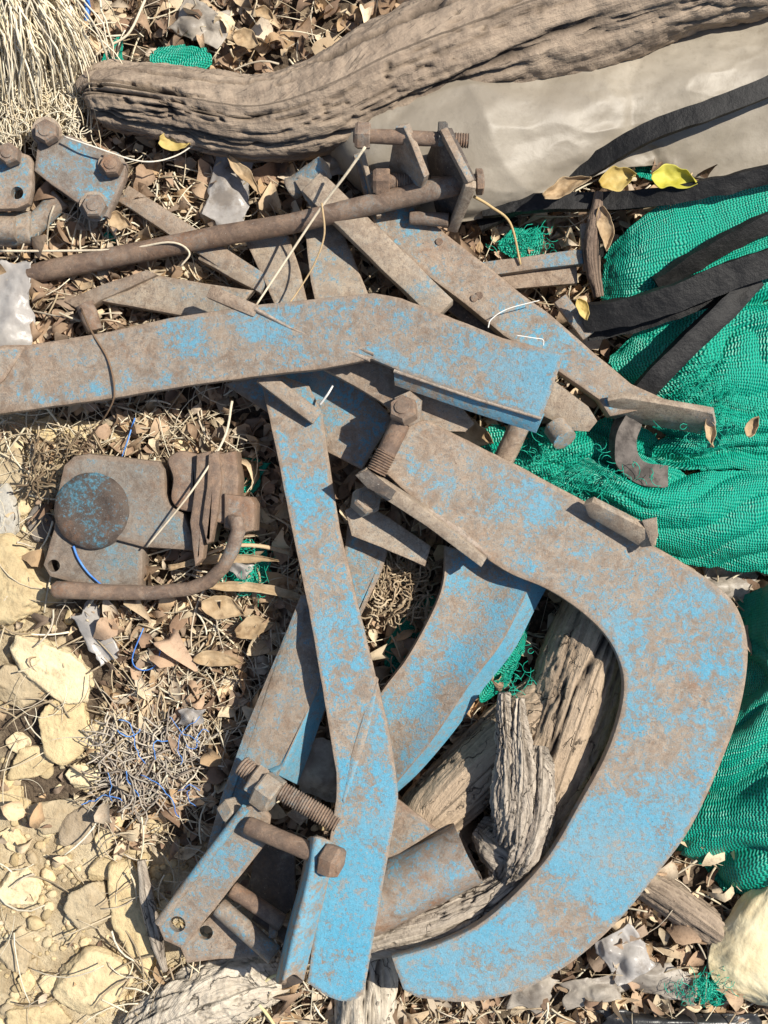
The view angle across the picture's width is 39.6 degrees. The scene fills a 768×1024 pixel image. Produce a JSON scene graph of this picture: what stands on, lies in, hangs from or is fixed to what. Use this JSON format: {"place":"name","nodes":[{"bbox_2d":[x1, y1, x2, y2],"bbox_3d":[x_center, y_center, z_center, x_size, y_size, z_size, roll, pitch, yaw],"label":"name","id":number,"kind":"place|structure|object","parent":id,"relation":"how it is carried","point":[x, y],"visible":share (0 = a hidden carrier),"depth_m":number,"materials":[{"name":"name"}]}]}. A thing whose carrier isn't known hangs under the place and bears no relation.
{"place":"outdoors","nodes":[
{"label":"outdoors","id":0,"kind":"place"},
{"bbox_2d":[0,0,767,1023],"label":"ground","id":1,"kind":"structure","parent":0,"point":[88,854],"depth_m":1.25,"materials":[{"name":"soil"}]},
{"bbox_2d":[0,483,20,534],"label":"stone","id":2,"kind":"object","parent":1,"relation":"on","point":[8,499],"visible":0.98,"depth_m":1.24,"materials":[{"name":"grey stone"}]},
{"bbox_2d":[0,442,27,487],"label":"stone","id":3,"kind":"object","parent":1,"relation":"on","point":[14,480],"visible":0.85,"depth_m":1.24,"materials":[{"name":"yellow stone"}]},
{"bbox_2d":[0,925,35,973],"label":"stone","id":4,"kind":"object","parent":1,"relation":"on","point":[8,958],"visible":0.92,"depth_m":1.24,"materials":[{"name":"yellow stone"}]},
{"bbox_2d":[0,866,42,904],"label":"stone","id":5,"kind":"object","parent":1,"relation":"on","point":[20,892],"visible":0.95,"depth_m":1.24,"materials":[{"name":"yellow stone"}]},
{"bbox_2d":[0,664,49,708],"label":"stone","id":6,"kind":"object","parent":1,"relation":"on","point":[11,678],"visible":0.82,"depth_m":1.23,"materials":[{"name":"yellow stone"}]},
{"bbox_2d":[6,745,53,780],"bbox_3d":[-0.412,0.293,1.252,0.061,0.020,0.041,0,90,0],"label":"stone","id":7,"kind":"object","parent":1,"relation":"on","point":[26,769],"visible":0.94,"depth_m":1.24,"materials":[{"name":"yellow stone"}]},
{"bbox_2d":[0,533,60,628],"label":"stone","id":8,"kind":"object","parent":1,"relation":"on","point":[17,604],"visible":0.88,"depth_m":1.22,"materials":[{"name":"yellow stone"}]},
{"bbox_2d":[0,190,68,248],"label":"bent pipe","id":9,"kind":"object","parent":1,"relation":"on","point":[18,229],"visible":0.96,"depth_m":1.21,"materials":[{"name":"brown metal"}]},
{"bbox_2d":[0,142,34,211],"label":"clamp plate","id":10,"kind":"object","parent":9,"relation":"on","point":[17,169],"visible":1,"depth_m":1.18,"materials":[{"name":"blue paint"}]},
{"bbox_2d":[5,999,71,1023],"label":"stone","id":11,"kind":"object","parent":1,"relation":"on","point":[54,1012],"visible":0.94,"depth_m":1.24,"materials":[{"name":"yellow stone"}]},
{"bbox_2d":[27,503,54,542],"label":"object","id":12,"kind":"object","parent":1,"relation":"on","point":[38,531],"visible":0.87,"depth_m":1.24,"materials":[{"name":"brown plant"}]},
{"bbox_2d":[27,415,72,441],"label":"stone","id":13,"kind":"object","parent":1,"relation":"on","point":[51,432],"visible":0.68,"depth_m":1.24,"materials":[{"name":"yellow stone"}]},
{"bbox_2d":[10,631,93,704],"bbox_3d":[-0.384,0.183,1.245,0.106,0.040,0.061,20,90,0],"label":"stone","id":14,"kind":"object","parent":1,"relation":"on","point":[53,676],"visible":0.97,"depth_m":1.23,"materials":[{"name":"yellow stone"}]},
{"bbox_2d":[25,798,88,834],"bbox_3d":[-0.381,0.354,1.250,0.078,0.019,0.038,-10,90,0],"label":"stone","id":15,"kind":"object","parent":1,"relation":"on","point":[61,808],"visible":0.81,"depth_m":1.24,"materials":[{"name":"yellow stone"}]},
{"bbox_2d":[0,0,121,158],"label":"straw tuft","id":16,"kind":"object","parent":1,"relation":"on","point":[41,41],"visible":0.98,"depth_m":1.19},
{"bbox_2d":[38,699,89,765],"bbox_3d":[-0.371,0.249,1.247,0.058,0.035,0.090,-10,90,0],"label":"stone","id":17,"kind":"object","parent":1,"relation":"on","point":[62,751],"visible":0.9,"depth_m":1.23,"materials":[{"name":"yellow stone"}]},
{"bbox_2d":[58,798,97,845],"bbox_3d":[-0.357,0.362,1.250,0.048,0.025,0.056,0,90,0],"label":"stone","id":18,"kind":"object","parent":1,"relation":"on","point":[76,826],"visible":0.81,"depth_m":1.24,"materials":[{"name":"yellow stone"}]},
{"bbox_2d":[65,762,101,789],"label":"stone","id":19,"kind":"object","parent":1,"relation":"on","point":[81,782],"visible":0.89,"depth_m":1.24,"materials":[{"name":"yellow stone"}]},
{"bbox_2d":[63,880,110,930],"bbox_3d":[-0.341,0.459,1.247,0.056,0.036,0.055,-27,90,0],"label":"stone","id":20,"kind":"object","parent":1,"relation":"on","point":[84,902],"visible":0.94,"depth_m":1.23,"materials":[{"name":"yellow stone"}]},
{"bbox_2d":[53,945,134,1015],"bbox_3d":[-0.338,0.547,1.248,0.079,0.036,0.083,36,90,0],"label":"stone","id":21,"kind":"object","parent":1,"relation":"on","point":[85,993],"visible":0.98,"depth_m":1.23,"materials":[{"name":"yellow stone"}]},
{"bbox_2d":[71,600,118,666],"bbox_3d":[-0.331,0.139,1.225,0.036,0.009,0.076,-29,90,0],"label":"plastic scrap","id":22,"kind":"object","parent":1,"relation":"on","point":[87,629],"visible":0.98,"depth_m":1.23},
{"bbox_2d":[85,715,113,759],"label":"stone","id":23,"kind":"object","parent":1,"relation":"on","point":[98,727],"visible":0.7,"depth_m":1.24,"materials":[{"name":"yellow stone"}]},
{"bbox_2d":[87,854,113,881],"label":"stone","id":24,"kind":"object","parent":1,"relation":"on","point":[97,871],"visible":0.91,"depth_m":1.24,"materials":[{"name":"yellow stone"}]},
{"bbox_2d":[95,806,124,857],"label":"stone","id":25,"kind":"object","parent":1,"relation":"on","point":[104,834],"visible":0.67,"depth_m":1.24,"materials":[{"name":"yellow stone"}]},
{"bbox_2d":[107,856,164,978],"bbox_3d":[-0.289,0.470,1.251,0.057,0.042,0.140,-27,90,0],"label":"stone","id":26,"kind":"object","parent":1,"relation":"on","point":[129,918],"visible":0.65,"depth_m":1.23,"materials":[{"name":"yellow stone"}]},
{"bbox_2d":[44,451,259,599],"bbox_3d":[-0.262,0.015,1.189,0.244,0.091,0.166,0,90,0],"label":"pump casting","id":27,"kind":"object","parent":1,"relation":"on","point":[112,515],"visible":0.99,"depth_m":1.19,"materials":[{"name":"metal"}]},
{"bbox_2d":[137,859,167,971],"bbox_3d":[-0.265,0.462,1.216,0.017,0.018,0.130,-11,90,0],"label":"dry stick","id":28,"kind":"object","parent":1,"relation":"on","point":[148,906],"visible":0.97,"depth_m":1.21,"materials":[{"name":"brown wood"}]},
{"bbox_2d":[0,400,333,1023],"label":"rubble","id":29,"kind":"object","parent":1,"relation":"on","point":[36,923],"visible":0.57,"depth_m":1.25,"materials":[{"name":"yellow stone"}]},
{"bbox_2d":[149,44,211,68],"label":"net scrap","id":30,"kind":"object","parent":1,"relation":"on","point":[192,56],"visible":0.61,"depth_m":1.22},
{"bbox_2d":[118,951,299,1023],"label":"flat driftwood","id":31,"kind":"object","parent":1,"relation":"on","point":[228,991],"visible":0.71,"depth_m":1.21,"materials":[{"name":"grey wood"}]},
{"bbox_2d":[168,554,278,570],"bbox_3d":[-0.179,0.054,1.196,0.125,0.012,0.014,-5,90,0],"label":"reed leaf","id":32,"kind":"object","parent":1,"relation":"on","point":[240,558],"visible":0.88,"depth_m":1.20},
{"bbox_2d":[334,957,397,1023],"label":"pale driftwood","id":33,"kind":"object","parent":1,"relation":"on","point":[375,1002],"visible":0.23,"depth_m":1.20,"materials":[{"name":"brown wood"}]},
{"bbox_2d":[370,791,555,960],"bbox_3d":[0.097,0.416,1.181,0.285,0.051,0.077,-39,90,0],"label":"bark curl","id":34,"kind":"object","parent":33,"relation":"on","point":[464,909],"visible":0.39,"depth_m":1.16,"materials":[{"name":"wood"}]},
{"bbox_2d":[0,0,767,1023],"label":"leaf litter","id":35,"kind":"object","parent":1,"relation":"on","point":[108,620],"visible":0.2,"depth_m":1.23,"materials":[{"name":"plant"}]},
{"bbox_2d":[0,260,34,345],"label":"plastic scrap","id":36,"kind":"object","parent":35,"relation":"on","point":[17,316],"visible":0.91,"depth_m":1.21,"materials":[{"name":"plastic"}]},
{"bbox_2d":[16,429,112,500],"bbox_3d":[-0.363,-0.050,1.214,0.109,0.021,0.088,0,90,0],"label":"straw nest","id":37,"kind":"object","parent":35,"relation":"on","point":[35,485],"visible":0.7,"depth_m":1.21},
{"bbox_2d":[31,117,128,221],"bbox_3d":[-0.348,-0.381,1.199,0.119,0.060,0.081,28,90,0],"label":"clamp plate","id":38,"kind":"object","parent":35,"relation":"on","point":[91,181],"visible":0.98,"depth_m":1.19,"materials":[{"name":"paint"}]},
{"bbox_2d":[76,704,223,825],"bbox_3d":[-0.267,0.289,1.222,0.170,0.021,0.140,0,90,0],"label":"straw nest","id":39,"kind":"object","parent":35,"relation":"on","point":[119,781],"visible":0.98,"depth_m":1.22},
{"bbox_2d":[64,270,254,333],"bbox_3d":[-0.255,-0.240,1.205,0.223,0.056,0.064,-5,90,0],"label":"share blade","id":40,"kind":"object","parent":35,"relation":"on","point":[147,290],"visible":0.9,"depth_m":1.20,"materials":[{"name":"brown metal"}]},
{"bbox_2d":[119,186,266,294],"bbox_3d":[-0.215,-0.305,1.205,0.200,0.041,0.028,34,90,0],"label":"flat bar","id":41,"kind":"object","parent":35,"relation":"on","point":[223,261],"visible":0.91,"depth_m":1.20,"materials":[{"name":"brown metal"}]},
{"bbox_2d":[165,0,230,48],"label":"plastic scrap","id":42,"kind":"object","parent":35,"relation":"on","point":[184,22],"visible":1,"depth_m":1.22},
{"bbox_2d":[193,650,241,666],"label":"dry leaf","id":43,"kind":"object","parent":35,"relation":"on","point":[214,658],"visible":1,"depth_m":1.22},
{"bbox_2d":[201,157,252,224],"bbox_3d":[-0.176,-0.367,1.216,0.052,0.011,0.089,10,90,0],"label":"plastic scrap","id":44,"kind":"object","parent":35,"relation":"on","point":[227,201],"visible":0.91,"depth_m":1.22,"materials":[{"name":"plastic"}]},
{"bbox_2d":[222,540,271,594],"bbox_3d":[-0.159,0.064,1.231,0.060,0.006,0.064,0,90,0],"label":"net scrap","id":45,"kind":"object","parent":35,"relation":"on","point":[262,573],"visible":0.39,"depth_m":1.23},
{"bbox_2d":[234,615,273,639],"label":"dry leaf","id":46,"kind":"object","parent":35,"relation":"on","point":[246,628],"visible":1,"depth_m":1.22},
{"bbox_2d":[206,594,325,850],"bbox_3d":[-0.114,0.245,1.189,0.076,0.046,0.344,21,90,0],"label":"plough blade","id":47,"kind":"object","parent":35,"relation":"on","point":[279,735],"visible":0.66,"depth_m":1.18,"materials":[{"name":"blue paint"}]},
{"bbox_2d":[246,236,306,302],"bbox_3d":[-0.114,-0.269,1.196,0.047,0.048,0.110,-25,90,0],"label":"flat tine","id":48,"kind":"object","parent":35,"relation":"on","point":[269,255],"visible":0.64,"depth_m":1.19,"materials":[{"name":"brown metal"}]},
{"bbox_2d":[294,737,336,802],"bbox_3d":[-0.056,0.295,1.208,0.087,0.020,0.074,9,90,0],"label":"plastic scrap","id":49,"kind":"object","parent":35,"relation":"on","point":[318,777],"visible":0.48,"depth_m":1.20,"materials":[{"name":"plastic"}]},
{"bbox_2d":[380,546,545,790],"bbox_3d":[0.063,0.190,1.177,0.123,0.044,0.316,25,90,0],"label":"mould board","id":50,"kind":"object","parent":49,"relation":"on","point":[465,642],"visible":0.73,"depth_m":1.17,"materials":[{"name":"blue paint"}]},
{"bbox_2d":[305,225,367,298],"bbox_3d":[-0.054,-0.270,1.185,0.059,0.042,0.113,-13,90,0],"label":"flat tine","id":51,"kind":"object","parent":35,"relation":"on","point":[335,272],"visible":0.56,"depth_m":1.18,"materials":[{"name":"brown metal"}]},
{"bbox_2d":[345,524,387,614],"bbox_3d":[-0.026,0.085,1.205,0.049,0.032,0.145,8,90,0],"label":"narrow strip","id":52,"kind":"object","parent":35,"relation":"on","point":[366,561],"visible":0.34,"depth_m":1.20,"materials":[{"name":"blue paint"}]},
{"bbox_2d":[345,487,430,565],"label":"spacer block","id":53,"kind":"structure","parent":52,"relation":"on","point":[368,521],"depth_m":1.17,"materials":[{"name":"brown metal"}]},
{"bbox_2d":[361,551,443,632],"bbox_3d":[0.021,0.087,1.209,0.099,0.022,0.108,0,90,0],"label":"straw nest","id":54,"kind":"object","parent":35,"relation":"on","point":[383,606],"visible":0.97,"depth_m":1.21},
{"bbox_2d":[374,799,482,936],"bbox_3d":[0.018,0.371,1.172,0.131,0.070,0.142,-27,90,0],"label":"pipe piece","id":55,"kind":"object","parent":35,"relation":"on","point":[423,874],"visible":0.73,"depth_m":1.15,"materials":[{"name":"blue paint"}]},
{"bbox_2d":[479,621,529,702],"bbox_3d":[0.138,0.165,1.216,0.035,0.006,0.117,23,90,0],"label":"net scrap","id":56,"kind":"object","parent":35,"relation":"on","point":[489,690],"visible":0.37,"depth_m":1.21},
{"bbox_2d":[497,226,542,257],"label":"net scrap","id":57,"kind":"object","parent":35,"relation":"on","point":[505,249],"visible":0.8,"depth_m":1.23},
{"bbox_2d":[505,976,558,1017],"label":"plastic scrap","id":58,"kind":"object","parent":35,"relation":"on","point":[535,995],"visible":0.64,"depth_m":1.22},
{"bbox_2d":[483,249,582,289],"bbox_3d":[0.166,-0.270,1.200,0.116,0.029,0.036,-5,90,0],"label":"angle bar","id":59,"kind":"object","parent":35,"relation":"on","point":[556,269],"visible":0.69,"depth_m":1.20,"materials":[{"name":"blue paint"}]},
{"bbox_2d":[330,17,767,221],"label":"plastic sheet","id":60,"kind":"object","parent":35,"relation":"on","point":[526,139],"visible":0.82,"depth_m":1.19,"materials":[{"name":"plastic"}]},
{"bbox_2d":[353,121,715,433],"bbox_3d":[0.150,-0.235,1.143,0.126,0.104,0.491,-43,90,0],"label":"bracket tine","id":61,"kind":"object","parent":60,"relation":"on","point":[482,292],"visible":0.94,"depth_m":1.16,"materials":[{"name":"paint"}]},
{"bbox_2d":[26,176,460,281],"bbox_3d":[-0.160,-0.309,1.174,0.507,0.111,0.026,-9,90,0],"label":"iron rod","id":62,"kind":"object","parent":61,"relation":"on","point":[431,190],"visible":0.83,"depth_m":1.17,"materials":[{"name":"metal"}]},
{"bbox_2d":[256,146,365,304],"bbox_3d":[-0.080,-0.298,1.115,0.009,0.053,0.194,37,90,0],"label":"long straw","id":63,"kind":"object","parent":61,"relation":"on","point":[319,210],"visible":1,"depth_m":1.13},
{"bbox_2d":[284,157,452,313],"bbox_3d":[-0.013,-0.301,1.169,0.233,0.053,0.053,43,90,0],"label":"narrow tine","id":64,"kind":"object","parent":61,"relation":"attached to","point":[382,252],"visible":0.94,"depth_m":1.15,"materials":[{"name":"brown metal"}]},
{"bbox_2d":[447,300,497,335],"bbox_3d":[0.090,-0.224,1.193,0.109,0.013,0.023,38,90,0],"label":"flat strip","id":65,"kind":"object","parent":61,"relation":"on","point":[459,312],"visible":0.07,"depth_m":1.19,"materials":[{"name":"metal"}]},
{"bbox_2d":[543,381,596,448],"bbox_3d":[0.170,-0.126,1.163,0.130,0.043,0.060,44,90,0],"label":"roller pin","id":66,"kind":"object","parent":61,"relation":"attached to","point":[567,413],"visible":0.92,"depth_m":1.16,"materials":[{"name":"brown metal"}]},
{"bbox_2d":[554,294,593,340],"bbox_3d":[0.209,-0.214,1.172,0.017,0.012,0.053,-37,90,0],"label":"flat strip","id":67,"kind":"object","parent":61,"relation":"on","point":[566,307],"visible":0.96,"depth_m":1.17,"materials":[{"name":"blue paint"}]},
{"bbox_2d":[609,415,667,487],"bbox_3d":[0.281,-0.066,1.177,0.064,0.032,0.085,0,90,0],"label":"rusty iron hook","id":68,"kind":"object","parent":61,"relation":"attached to","point":[624,432],"visible":0.99,"depth_m":1.17,"materials":[{"name":"metal"}]},
{"bbox_2d":[476,75,767,232],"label":"rubber strap","id":69,"kind":"object","parent":60,"relation":"on","point":[616,150],"visible":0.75,"depth_m":1.17,"materials":[{"name":"rubber"}]},
{"bbox_2d":[482,164,767,218],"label":"rubber strap","id":70,"kind":"object","parent":60,"relation":"on","point":[740,180],"visible":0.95,"depth_m":1.17,"materials":[{"name":"rubber"}]},
{"bbox_2d":[542,176,591,198],"bbox_3d":[0.198,-0.355,1.159,0.058,0.013,0.020,-33,90,0],"label":"fallen leaf","id":71,"kind":"object","parent":70,"relation":"on","point":[561,187],"visible":1,"depth_m":1.16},
{"bbox_2d":[599,166,636,191],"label":"fallen leaf","id":72,"kind":"object","parent":70,"relation":"on","point":[615,178],"visible":1,"depth_m":1.16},
{"bbox_2d":[651,164,697,188],"bbox_3d":[0.314,-0.364,1.158,0.052,0.013,0.028,0,90,0],"label":"fallen leaf","id":73,"kind":"object","parent":70,"relation":"on","point":[667,175],"visible":1,"depth_m":1.16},
{"bbox_2d":[479,417,657,489],"bbox_3d":[0.198,-0.060,1.211,0.266,0.040,0.093,-5,90,0],"label":"shade net","id":74,"kind":"object","parent":35,"relation":"on","point":[592,436],"visible":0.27,"depth_m":1.20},
{"bbox_2d":[495,424,527,462],"bbox_3d":[0.137,-0.072,1.159,0.024,0.035,0.064,24,90,0],"label":"iron pin","id":75,"kind":"object","parent":74,"relation":"on","point":[511,443],"visible":0.52,"depth_m":1.15,"materials":[{"name":"brown metal"}]},
{"bbox_2d":[608,279,767,471],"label":"shade net","id":76,"kind":"object","parent":74,"relation":"on","point":[753,361],"visible":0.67,"depth_m":1.19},
{"bbox_2d":[588,295,720,340],"bbox_3d":[0.300,-0.219,1.175,0.156,0.034,0.029,-16,90,0],"label":"rubber strap","id":77,"kind":"object","parent":76,"relation":"on","point":[605,334],"visible":0.42,"depth_m":1.17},
{"bbox_2d":[584,248,767,331],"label":"rubber strap","id":78,"kind":"object","parent":77,"relation":"on","point":[694,289],"visible":1,"depth_m":1.14,"materials":[{"name":"rubber"}]},
{"bbox_2d":[612,281,763,423],"bbox_3d":[0.326,-0.174,1.171,0.039,0.058,0.221,39,90,0],"label":"rubber strap","id":79,"kind":"object","parent":76,"relation":"on","point":[683,348],"visible":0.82,"depth_m":1.15,"materials":[{"name":"rubber"}]},
{"bbox_2d":[560,972,622,1011],"bbox_3d":[0.239,0.548,1.216,0.074,0.015,0.035,-11,90,0],"label":"plastic scrap","id":80,"kind":"object","parent":35,"relation":"on","point":[602,988],"visible":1,"depth_m":1.22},
{"bbox_2d":[583,191,603,297],"bbox_3d":[0.233,-0.296,1.183,0.026,0.026,0.116,0,90,0],"label":"brown stick","id":81,"kind":"object","parent":35,"relation":"on","point":[591,251],"visible":1,"depth_m":1.18,"materials":[{"name":"brown wood"}]},
{"bbox_2d":[596,206,614,250],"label":"fallen leaf","id":82,"kind":"object","parent":81,"relation":"on","point":[604,225],"visible":1,"depth_m":1.17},
{"bbox_2d":[595,923,655,985],"bbox_3d":[0.275,0.505,1.214,0.053,0.015,0.058,-32,90,0],"label":"plastic scrap","id":83,"kind":"object","parent":35,"relation":"on","point":[632,959],"visible":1,"depth_m":1.22,"materials":[{"name":"plastic"}]},
{"bbox_2d":[547,443,767,573],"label":"shade net","id":84,"kind":"object","parent":35,"relation":"on","point":[719,550],"visible":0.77,"depth_m":1.17,"materials":[{"name":"fabric"}]},
{"bbox_2d":[596,1009,761,1023],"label":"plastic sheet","id":85,"kind":"object","parent":35,"relation":"on","point":[611,1016],"visible":1,"depth_m":1.22,"materials":[{"name":"plastic"}]},
{"bbox_2d":[600,185,767,300],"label":"shade net","id":86,"kind":"object","parent":35,"relation":"on","point":[620,257],"visible":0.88,"depth_m":1.18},
{"bbox_2d":[652,211,767,286],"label":"rubber strap","id":87,"kind":"object","parent":86,"relation":"on","point":[702,256],"visible":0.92,"depth_m":1.16,"materials":[{"name":"rubber"}]},
{"bbox_2d":[703,567,757,600],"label":"plastic scrap","id":88,"kind":"object","parent":35,"relation":"on","point":[735,587],"visible":0.56,"depth_m":1.22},
{"bbox_2d":[708,886,767,1005],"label":"cream sack","id":89,"kind":"object","parent":35,"relation":"on","point":[739,952],"visible":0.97,"depth_m":1.20,"materials":[{"name":"fabric"}]},
{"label":"fallen leaf","id":90,"kind":"object","parent":35,"relation":"on","visible":0},
{"bbox_2d":[454,418,492,445],"bbox_3d":[0.092,-0.088,1.170,0.054,0.012,0.032,0,90,0],"label":"fallen leaf","id":91,"kind":"object","parent":90,"relation":"on","point":[476,433],"visible":0.58,"depth_m":1.17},
{"bbox_2d":[0,0,767,1023],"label":"straw litter","id":92,"kind":"object","parent":1,"relation":"on","point":[216,726],"visible":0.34,"depth_m":1.23,"materials":[{"name":"plant"}]},
{"bbox_2d":[201,595,244,619],"bbox_3d":[-0.183,0.109,1.216,0.051,0.007,0.028,0,90,0],"label":"dry leaf","id":93,"kind":"object","parent":92,"relation":"on","point":[229,607],"visible":1,"depth_m":1.22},
{"bbox_2d":[209,581,300,599],"bbox_3d":[-0.139,0.087,1.200,0.116,0.011,0.013,7,90,0],"label":"reed leaf","id":94,"kind":"object","parent":92,"relation":"on","point":[255,587],"visible":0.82,"depth_m":1.20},
{"bbox_2d":[224,370,391,468],"bbox_3d":[-0.080,-0.130,1.198,0.184,0.036,0.087,33,90,0],"label":"support plate","id":95,"kind":"object","parent":92,"relation":"on","point":[356,423],"visible":0.5,"depth_m":1.19,"materials":[{"name":"blue paint"}]},
{"bbox_2d":[263,376,397,1000],"bbox_3d":[-0.058,0.178,1.137,0.139,0.100,0.661,-2,90,0],"label":"upright bar","id":96,"kind":"object","parent":95,"relation":"on","point":[331,926],"visible":0.98,"depth_m":1.14,"materials":[{"name":"paint"}]},
{"bbox_2d":[155,757,345,962],"bbox_3d":[-0.141,0.405,1.137,0.154,0.126,0.240,28,90,0],"label":"hitch bracket","id":97,"kind":"object","parent":96,"relation":"attached to","point":[247,835],"visible":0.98,"depth_m":1.15,"materials":[{"name":"metal"}]},
{"bbox_2d":[0,285,563,432],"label":"lever arm","id":98,"kind":"object","parent":96,"relation":"on","point":[424,351],"visible":1,"depth_m":1.12},
{"bbox_2d":[324,361,473,476],"bbox_3d":[0.012,-0.121,1.134,0.124,0.067,0.136,-29,90,0],"label":"shank clamp","id":99,"kind":"object","parent":95,"relation":"on","point":[375,381],"visible":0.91,"depth_m":1.14,"materials":[{"name":"brown metal"}]},
{"bbox_2d":[384,596,435,672],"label":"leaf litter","id":100,"kind":"object","parent":1,"relation":"on","point":[405,625],"visible":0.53,"depth_m":1.23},
{"bbox_2d":[74,0,767,162],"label":"tree trunk","id":101,"kind":"object","parent":1,"relation":"on","point":[325,100],"visible":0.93,"depth_m":1.15,"materials":[{"name":"brown plant"}]},
{"bbox_2d":[401,675,544,837],"bbox_3d":[0.112,0.283,1.210,0.076,0.078,0.235,44,90,0],"label":"cut branch","id":102,"kind":"object","parent":1,"relation":"on","point":[450,785],"visible":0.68,"depth_m":1.18,"materials":[{"name":"brown wood"}]},
{"bbox_2d":[218,220,762,1006],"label":"net threads","id":103,"kind":"object","parent":1,"relation":"on","point":[570,466],"visible":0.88,"depth_m":1.17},
{"bbox_2d":[484,599,620,876],"bbox_3d":[0.208,0.237,1.211,0.110,0.117,0.392,18,90,0],"label":"thick log","id":104,"kind":"object","parent":1,"relation":"on","point":[576,673],"visible":0.27,"depth_m":1.16,"materials":[{"name":"brown wood"}]},
{"bbox_2d":[471,692,555,886],"bbox_3d":[0.145,0.303,1.161,0.079,0.076,0.215,8,90,0],"label":"splintered stump","id":105,"kind":"object","parent":104,"relation":"on","point":[509,835],"visible":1,"depth_m":1.13,"materials":[{"name":"grey wood"}]},
{"bbox_2d":[355,420,747,1001],"bbox_3d":[0.178,0.213,1.126,0.417,0.052,0.621,0,90,0],"label":"curved shank","id":106,"kind":"object","parent":104,"relation":"on","point":[671,628],"visible":0.97,"depth_m":1.13,"materials":[{"name":"paint"}]},
{"bbox_2d":[615,959,696,1005],"bbox_3d":[0.311,0.537,1.223,0.100,0.018,0.048,7,90,0],"label":"plastic scrap","id":107,"kind":"object","parent":1,"relation":"on","point":[654,979],"visible":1,"depth_m":1.22,"materials":[{"name":"plastic"}]},
{"bbox_2d":[638,874,725,945],"bbox_3d":[0.348,0.456,1.227,0.161,0.040,0.044,33,90,0],"label":"short branch","id":108,"kind":"object","parent":1,"relation":"on","point":[701,918],"visible":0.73,"depth_m":1.21,"materials":[{"name":"brown plant"}]},
{"bbox_2d":[676,584,767,894],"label":"shade net","id":109,"kind":"object","parent":1,"relation":"on","point":[739,785],"visible":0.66,"depth_m":1.19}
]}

